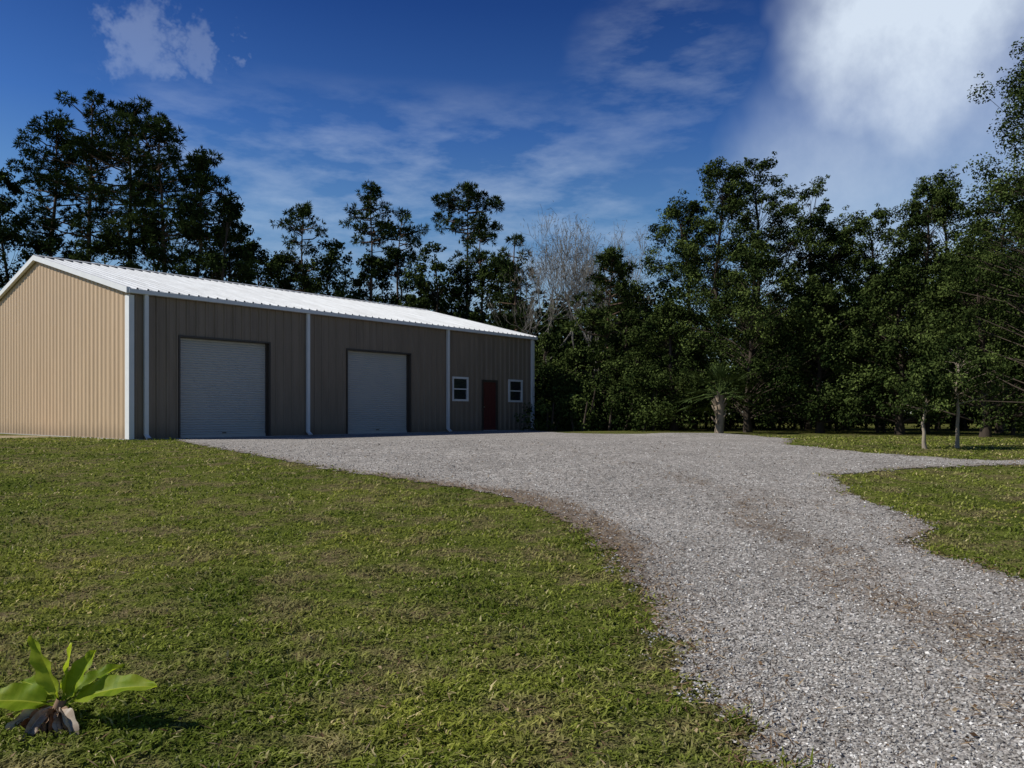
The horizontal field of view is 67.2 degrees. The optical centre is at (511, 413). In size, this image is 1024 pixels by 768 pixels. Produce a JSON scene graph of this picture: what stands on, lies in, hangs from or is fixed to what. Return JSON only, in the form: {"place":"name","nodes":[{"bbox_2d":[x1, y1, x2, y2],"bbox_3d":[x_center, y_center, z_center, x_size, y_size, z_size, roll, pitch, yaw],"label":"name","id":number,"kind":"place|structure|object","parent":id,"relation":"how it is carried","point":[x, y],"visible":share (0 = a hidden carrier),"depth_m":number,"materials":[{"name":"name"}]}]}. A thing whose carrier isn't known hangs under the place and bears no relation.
{"place":"outdoors","nodes":[
{"label":"outdoors","id":0,"kind":"place"},
{"bbox_2d":[0,414,1023,767],"bbox_3d":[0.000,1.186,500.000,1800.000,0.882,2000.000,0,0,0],"label":"lawn ground","id":1,"kind":"structure","parent":0,"point":[538,518],"depth_m":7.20,"materials":[{"name":"green plant"}]},
{"bbox_2d":[0,218,25,288],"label":"oak tree","id":2,"kind":"object","parent":1,"relation":"on","point":[15,235],"visible":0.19,"depth_m":45.16,"materials":[{"name":"green plant"}]},
{"bbox_2d":[0,165,58,288],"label":"oak tree","id":3,"kind":"object","parent":1,"relation":"on","point":[5,202],"visible":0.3,"depth_m":47.30,"materials":[{"name":"green plant"}]},
{"bbox_2d":[13,231,78,275],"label":"oak tree","id":4,"kind":"object","parent":1,"relation":"on","point":[46,249],"visible":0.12,"depth_m":46.59,"materials":[{"name":"green plant"}]},
{"bbox_2d":[1,115,116,260],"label":"pine tree","id":5,"kind":"object","parent":1,"relation":"on","point":[57,138],"visible":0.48,"depth_m":49.18,"materials":[{"name":"green plant"}]},
{"bbox_2d":[0,635,156,740],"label":"banana plant","id":6,"kind":"object","parent":1,"relation":"on","point":[30,696],"visible":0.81,"depth_m":3.94,"materials":[{"name":"green plant"}]},
{"bbox_2d":[16,88,148,262],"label":"pine tree","id":7,"kind":"object","parent":1,"relation":"on","point":[74,191],"visible":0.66,"depth_m":46.99,"materials":[{"name":"green plant"}]},
{"bbox_2d":[67,225,162,271],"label":"oak tree","id":8,"kind":"object","parent":1,"relation":"on","point":[97,248],"visible":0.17,"depth_m":45.63,"materials":[{"name":"green plant"}]},
{"bbox_2d":[65,95,177,260],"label":"pine tree","id":9,"kind":"object","parent":1,"relation":"on","point":[86,151],"visible":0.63,"depth_m":46.02,"materials":[{"name":"green plant"}]},
{"bbox_2d":[110,110,209,272],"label":"pine tree","id":10,"kind":"object","parent":1,"relation":"on","point":[160,133],"visible":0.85,"depth_m":45.40,"materials":[{"name":"green plant"}]},
{"bbox_2d":[113,215,220,279],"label":"oak tree","id":11,"kind":"object","parent":1,"relation":"on","point":[130,263],"visible":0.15,"depth_m":45.45,"materials":[{"name":"green plant"}]},
{"bbox_2d":[156,144,246,277],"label":"pine tree","id":12,"kind":"object","parent":1,"relation":"on","point":[202,186],"visible":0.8,"depth_m":45.69,"materials":[{"name":"green plant"}]},
{"bbox_2d":[172,194,259,284],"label":"oak tree","id":13,"kind":"object","parent":1,"relation":"on","point":[215,264],"visible":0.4,"depth_m":45.20,"materials":[{"name":"green plant"}]},
{"bbox_2d":[199,233,268,285],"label":"oak tree","id":14,"kind":"object","parent":1,"relation":"on","point":[243,274],"visible":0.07,"depth_m":50.07,"materials":[{"name":"green plant"}]},
{"bbox_2d":[0,430,512,439],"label":"concrete slab","id":15,"kind":"structure","parent":1,"relation":"on","point":[242,436],"depth_m":25.97,"materials":[{"name":"grey concrete"}]},
{"bbox_2d":[0,261,531,438],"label":"walls","id":16,"kind":"structure","parent":15,"relation":"on","point":[62,352],"depth_m":26.28,"materials":[{"name":"beige metal"}]},
{"bbox_2d":[178,335,410,437],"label":"door frames","id":17,"kind":"structure","parent":16,"relation":"attached to","point":[269,385],"depth_m":25.46,"materials":[{"name":"brown metal"}]},
{"bbox_2d":[181,337,407,437],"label":"roll up doors","id":18,"kind":"structure","parent":17,"relation":"attached to","point":[223,388],"depth_m":25.07,"materials":[{"name":"metal"}]},
{"bbox_2d":[144,295,534,439],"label":"downspouts","id":19,"kind":"object","parent":16,"relation":"attached to","point":[146,367],"visible":0.84,"depth_m":26.46,"materials":[{"name":"white metal"}]},
{"bbox_2d":[452,376,522,401],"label":"windows","id":20,"kind":"structure","parent":16,"relation":"attached to","point":[460,388],"depth_m":32.53,"materials":[{"name":"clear glass"}]},
{"bbox_2d":[482,380,497,430],"bbox_3d":[-0.992,-0.380,33.647,0.160,2.210,1.020,0,0,41],"label":"entry door","id":21,"kind":"structure","parent":16,"relation":"attached to","point":[489,405],"depth_m":33.67,"materials":[{"name":"red paint"}]},
{"bbox_2d":[0,255,537,438],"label":"white trim and gutter","id":22,"kind":"structure","parent":15,"relation":"on","point":[129,360],"depth_m":23.68,"materials":[{"name":"white metal"}]},
{"bbox_2d":[32,254,533,336],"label":"roof","id":23,"kind":"structure","parent":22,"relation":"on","point":[140,279],"depth_m":29.10,"materials":[{"name":"white metal"}]},
{"bbox_2d":[232,237,292,289],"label":"oak tree","id":24,"kind":"object","parent":1,"relation":"on","point":[253,246],"visible":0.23,"depth_m":52.66,"materials":[{"name":"green plant"}]},
{"bbox_2d":[262,246,307,289],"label":"oak tree","id":25,"kind":"object","parent":1,"relation":"on","point":[273,275],"visible":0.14,"depth_m":56.14,"materials":[{"name":"green plant"}]},
{"bbox_2d":[267,200,341,294],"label":"pine tree","id":26,"kind":"object","parent":1,"relation":"on","point":[304,211],"visible":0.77,"depth_m":54.92,"materials":[{"name":"green plant"}]},
{"bbox_2d":[292,235,370,299],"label":"oak tree","id":27,"kind":"object","parent":1,"relation":"on","point":[327,277],"visible":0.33,"depth_m":55.35,"materials":[{"name":"green plant"}]},
{"bbox_2d":[338,179,398,301],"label":"pine tree","id":28,"kind":"object","parent":1,"relation":"on","point":[370,198],"visible":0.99,"depth_m":57.30,"materials":[{"name":"green plant"}]},
{"bbox_2d":[349,248,400,303],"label":"oak tree","id":29,"kind":"object","parent":1,"relation":"on","point":[363,277],"visible":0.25,"depth_m":57.51,"materials":[{"name":"green plant"}]},
{"bbox_2d":[365,207,430,304],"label":"pine tree","id":30,"kind":"object","parent":1,"relation":"on","point":[405,235],"visible":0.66,"depth_m":59.35,"materials":[{"name":"green plant"}]},
{"bbox_2d":[367,245,435,309],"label":"oak tree","id":31,"kind":"object","parent":1,"relation":"on","point":[394,257],"visible":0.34,"depth_m":56.53,"materials":[{"name":"green plant"}]},
{"bbox_2d":[398,241,469,317],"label":"oak tree","id":32,"kind":"object","parent":1,"relation":"on","point":[418,279],"visible":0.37,"depth_m":54.63,"materials":[{"name":"green plant"}]},
{"bbox_2d":[429,255,498,320],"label":"oak tree","id":33,"kind":"object","parent":1,"relation":"on","point":[463,280],"visible":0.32,"depth_m":55.57,"materials":[{"name":"green plant"}]},
{"bbox_2d":[430,179,505,316],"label":"pine tree","id":34,"kind":"object","parent":1,"relation":"on","point":[470,194],"visible":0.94,"depth_m":57.62,"materials":[{"name":"green plant"}]},
{"bbox_2d":[451,222,497,311],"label":"pine tree","id":35,"kind":"object","parent":1,"relation":"on","point":[482,256],"visible":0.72,"depth_m":56.06,"materials":[{"name":"green plant"}]},
{"bbox_2d":[468,253,535,398],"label":"oak tree","id":36,"kind":"object","parent":1,"relation":"on","point":[493,275],"visible":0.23,"depth_m":53.12,"materials":[{"name":"green plant"}]},
{"bbox_2d":[0,259,1015,423],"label":"distant trees","id":37,"kind":"object","parent":1,"relation":"on","point":[559,323],"visible":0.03,"depth_m":65.95,"materials":[{"name":"green plant"}]},
{"bbox_2d":[0,442,1023,767],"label":"fallen leaves","id":38,"kind":"object","parent":1,"relation":"on","point":[1010,704],"visible":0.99,"depth_m":5.49,"materials":[{"name":"brown plant"}]},
{"bbox_2d":[486,232,545,334],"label":"pine tree","id":39,"kind":"object","parent":1,"relation":"on","point":[505,267],"visible":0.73,"depth_m":49.59,"materials":[{"name":"green plant"}]},
{"bbox_2d":[490,291,558,360],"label":"oak tree","id":40,"kind":"object","parent":1,"relation":"on","point":[545,328],"visible":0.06,"depth_m":53.86,"materials":[{"name":"green plant"}]},
{"bbox_2d":[487,225,603,412],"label":"bare tree","id":41,"kind":"object","parent":1,"relation":"on","point":[545,274],"visible":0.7,"depth_m":43.57,"materials":[{"name":"grey plant"}]},
{"bbox_2d":[535,327,568,423],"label":"young oak tree","id":42,"kind":"object","parent":1,"relation":"on","point":[549,347],"visible":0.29,"depth_m":41.92,"materials":[{"name":"green plant"}]},
{"bbox_2d":[534,341,635,429],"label":"young oak tree","id":43,"kind":"object","parent":1,"relation":"on","point":[571,355],"visible":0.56,"depth_m":36.47,"materials":[{"name":"green plant"}]},
{"bbox_2d":[521,201,655,378],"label":"bare tree","id":44,"kind":"object","parent":1,"relation":"on","point":[575,259],"visible":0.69,"depth_m":42.69,"materials":[{"name":"grey plant"}]},
{"bbox_2d":[561,245,646,418],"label":"young pine tree","id":45,"kind":"object","parent":1,"relation":"on","point":[598,320],"visible":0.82,"depth_m":37.42,"materials":[{"name":"pine needles"},{"name":"bark"}]},
{"bbox_2d":[514,363,696,431],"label":"shrubs","id":46,"kind":"object","parent":1,"relation":"on","point":[585,420],"visible":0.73,"depth_m":34.03,"materials":[{"name":"green plant"}]},
{"bbox_2d":[565,222,664,377],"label":"bare tree","id":47,"kind":"object","parent":1,"relation":"on","point":[627,256],"visible":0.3,"depth_m":46.34,"materials":[{"name":"grey plant"}]},
{"bbox_2d":[594,274,650,424],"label":"young oak tree","id":48,"kind":"object","parent":1,"relation":"on","point":[640,302],"visible":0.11,"depth_m":39.78,"materials":[{"name":"green plant"}]},
{"bbox_2d":[573,340,695,430],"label":"young oak tree","id":49,"kind":"object","parent":1,"relation":"on","point":[621,364],"visible":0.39,"depth_m":35.45,"materials":[{"name":"green plant"}]},
{"bbox_2d":[618,295,717,430],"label":"oak tree","id":50,"kind":"object","parent":1,"relation":"on","point":[665,316],"visible":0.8,"depth_m":33.78,"materials":[{"name":"green plant"}]},
{"bbox_2d":[618,189,747,429],"bbox_3d":[8.331,-4.983,37.392,6.680,11.639,5.409,0,0,0],"label":"oak tree","id":51,"kind":"object","parent":1,"relation":"on","point":[674,211],"visible":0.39,"depth_m":37.08,"materials":[{"name":"green plant"}]},
{"bbox_2d":[675,360,759,432],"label":"cabbage palm","id":52,"kind":"object","parent":1,"relation":"on","point":[718,400],"visible":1,"depth_m":28.85,"materials":[{"name":"green plant"}]},
{"bbox_2d":[659,156,782,429],"bbox_3d":[9.407,-5.389,35.297,5.924,12.434,7.267,0,0,0],"label":"oak tree","id":53,"kind":"object","parent":1,"relation":"on","point":[717,172],"visible":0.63,"depth_m":34.37,"materials":[{"name":"green plant"}]},
{"bbox_2d":[672,239,854,432],"bbox_3d":[9.863,-3.066,30.758,6.778,7.754,5.909,0,0,0],"label":"oak tree","id":54,"kind":"object","parent":1,"relation":"on","point":[728,302],"visible":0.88,"depth_m":30.26,"materials":[{"name":"green plant"}]},
{"bbox_2d":[680,151,850,429],"bbox_3d":[11.412,-5.558,34.815,7.033,12.766,6.370,0,0,44],"label":"oak tree","id":55,"kind":"object","parent":1,"relation":"on","point":[796,239],"visible":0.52,"depth_m":34.59,"materials":[{"name":"green plant"}]},
{"bbox_2d":[535,353,1023,430],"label":"undergrowth","id":56,"kind":"object","parent":1,"relation":"on","point":[780,421],"visible":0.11,"depth_m":38.26,"materials":[{"name":"green plant"}]},
{"bbox_2d":[741,174,882,429],"bbox_3d":[14.562,-5.310,36.979,7.269,12.272,5.657,0,0,0],"label":"oak tree","id":57,"kind":"object","parent":1,"relation":"on","point":[816,220],"visible":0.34,"depth_m":36.48,"materials":[{"name":"green plant"}]},
{"bbox_2d":[744,279,908,432],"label":"oak tree","id":58,"kind":"object","parent":1,"relation":"on","point":[820,323],"visible":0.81,"depth_m":29.27,"materials":[{"name":"green plant"}]},
{"bbox_2d":[652,386,1023,434],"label":"light green shrubs","id":59,"kind":"object","parent":1,"relation":"on","point":[1013,430],"visible":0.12,"depth_m":30.84,"materials":[{"name":"green plant"}]},
{"bbox_2d":[778,226,911,429],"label":"oak tree","id":60,"kind":"object","parent":1,"relation":"on","point":[828,240],"visible":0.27,"depth_m":35.22,"materials":[{"name":"green plant"}]},
{"bbox_2d":[798,203,929,430],"bbox_3d":[15.661,-4.281,34.090,7.074,10.203,5.120,0,0,0],"label":"oak tree","id":61,"kind":"object","parent":1,"relation":"on","point":[870,266],"visible":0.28,"depth_m":33.90,"materials":[{"name":"green plant"}]},
{"bbox_2d":[813,257,1008,435],"bbox_3d":[14.307,-2.335,27.829,6.497,6.420,4.650,0,0,24],"label":"oak tree","id":62,"kind":"object","parent":1,"relation":"on","point":[900,281],"visible":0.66,"depth_m":27.58,"materials":[{"name":"green plant"}]},
{"bbox_2d":[880,359,957,448],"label":"sapling tree","id":63,"kind":"object","parent":1,"relation":"on","point":[923,382],"visible":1,"depth_m":18.09,"materials":[{"name":"green plant"}]},
{"bbox_2d":[860,180,996,430],"bbox_3d":[17.704,-4.603,33.146,5.357,10.853,6.728,0,0,0],"label":"oak tree","id":64,"kind":"object","parent":1,"relation":"on","point":[942,197],"visible":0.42,"depth_m":32.65,"materials":[{"name":"green plant"}]},
{"bbox_2d":[874,247,1023,436],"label":"oak tree","id":65,"kind":"object","parent":1,"relation":"on","point":[942,317],"visible":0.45,"depth_m":24.47,"materials":[{"name":"green plant"}]},
{"bbox_2d":[904,326,1013,447],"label":"sapling tree","id":66,"kind":"object","parent":1,"relation":"on","point":[961,343],"visible":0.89,"depth_m":18.28,"materials":[{"name":"green plant"}]},
{"bbox_2d":[896,164,1022,429],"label":"oak tree","id":67,"kind":"object","parent":1,"relation":"on","point":[941,178],"visible":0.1,"depth_m":36.25,"materials":[{"name":"green plant"}]},
{"bbox_2d":[915,182,1023,432],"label":"oak tree","id":68,"kind":"object","parent":1,"relation":"on","point":[999,429],"visible":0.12,"depth_m":29.74,"materials":[{"name":"green plant"}]},
{"bbox_2d":[935,37,1023,415],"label":"oak tree","id":69,"kind":"object","parent":1,"relation":"on","point":[1000,189],"visible":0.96,"depth_m":20.96,"materials":[{"name":"green plant"}]},
{"bbox_2d":[967,172,1023,408],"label":"oak tree","id":70,"kind":"object","parent":1,"relation":"on","point":[1010,243],"visible":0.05,"depth_m":32.99,"materials":[{"name":"green plant"}]},
{"bbox_2d":[983,223,1023,396],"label":"oak tree","id":71,"kind":"object","parent":1,"relation":"on","point":[1020,391],"visible":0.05,"depth_m":31.25,"materials":[{"name":"green plant"}]},
{"bbox_2d":[0,0,1023,413],"label":"sky","id":72,"kind":"structure","parent":0,"point":[603,110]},
{"bbox_2d":[177,430,1023,767],"bbox_3d":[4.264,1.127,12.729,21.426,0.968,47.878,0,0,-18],"label":"gravel driveway","id":73,"kind":"structure","parent":0,"point":[515,440],"depth_m":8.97,"materials":[{"name":"grey gravel"}]}
]}

